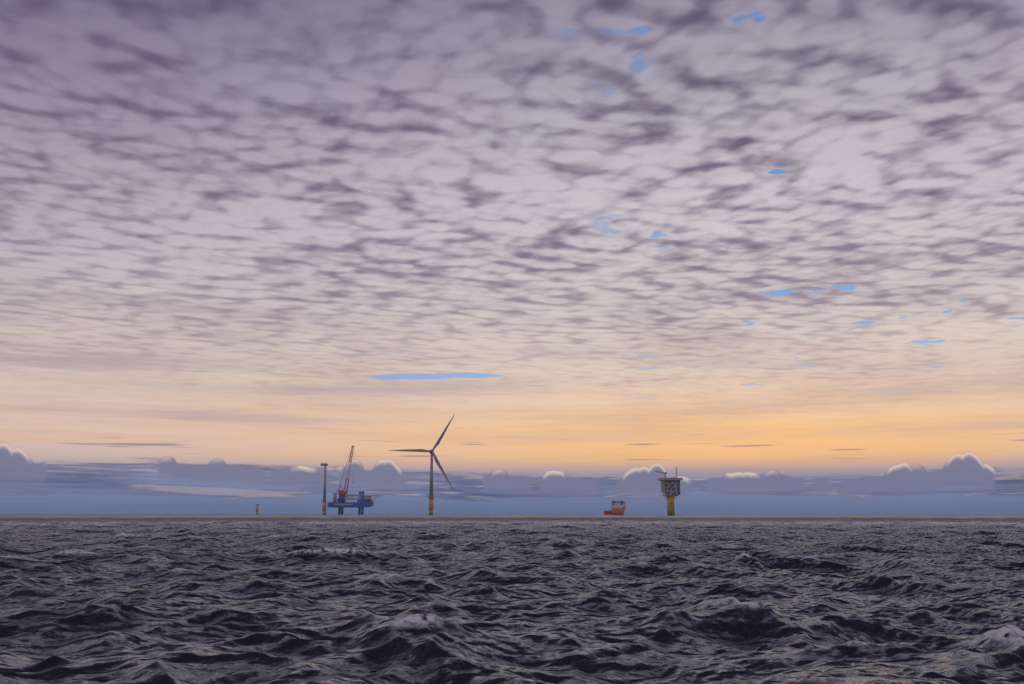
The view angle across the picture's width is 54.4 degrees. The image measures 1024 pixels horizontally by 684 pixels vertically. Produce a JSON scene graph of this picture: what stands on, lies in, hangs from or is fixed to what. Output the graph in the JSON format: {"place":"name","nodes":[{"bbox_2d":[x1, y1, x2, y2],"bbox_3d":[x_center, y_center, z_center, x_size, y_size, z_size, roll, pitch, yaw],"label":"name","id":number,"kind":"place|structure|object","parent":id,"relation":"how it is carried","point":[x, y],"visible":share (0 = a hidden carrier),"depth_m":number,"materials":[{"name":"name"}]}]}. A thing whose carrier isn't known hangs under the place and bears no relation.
{"place":"outdoors","nodes":[
{"label":"outdoors","id":0,"kind":"place"},
{"bbox_2d":[0,514,1023,683],"bbox_3d":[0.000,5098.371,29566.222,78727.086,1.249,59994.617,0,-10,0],"label":"sea","id":1,"kind":"structure","parent":0,"point":[510,599],"depth_m":23.47,"materials":[{"name":"liquid"}]},
{"bbox_2d":[255,503,258,514],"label":"monopile foundation","id":2,"kind":"object","parent":1,"relation":"in","point":[257,507],"visible":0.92,"depth_m":2196.96,"materials":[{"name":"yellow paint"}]},
{"bbox_2d":[321,463,327,514],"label":"turbine tower under construction","id":3,"kind":"structure","parent":1,"relation":"in","point":[324,497],"depth_m":1641.28,"materials":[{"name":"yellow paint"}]},
{"bbox_2d":[327,446,378,514],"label":"jack up vessel","id":4,"kind":"object","parent":1,"relation":"in","point":[360,504],"visible":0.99,"depth_m":1638.92,"materials":[{"name":"blue paint"}]},
{"bbox_2d":[389,414,454,514],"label":"wind turbine","id":5,"kind":"object","parent":1,"relation":"in","point":[431,472],"visible":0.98,"depth_m":1293.87,"materials":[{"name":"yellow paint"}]},
{"bbox_2d":[603,498,625,515],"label":"ship","id":6,"kind":"object","parent":1,"relation":"in","point":[618,507],"visible":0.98,"depth_m":1083.65,"materials":[{"name":"metal"}]},
{"bbox_2d":[655,467,682,515],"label":"offshore substation","id":7,"kind":"object","parent":1,"relation":"in","point":[670,487],"visible":0.98,"depth_m":1020.29,"materials":[{"name":"yellow paint"}]},
{"bbox_2d":[0,0,1023,513],"label":"sky","id":8,"kind":"structure","parent":0,"point":[769,253],"materials":[{"name":"grey"}]}
]}

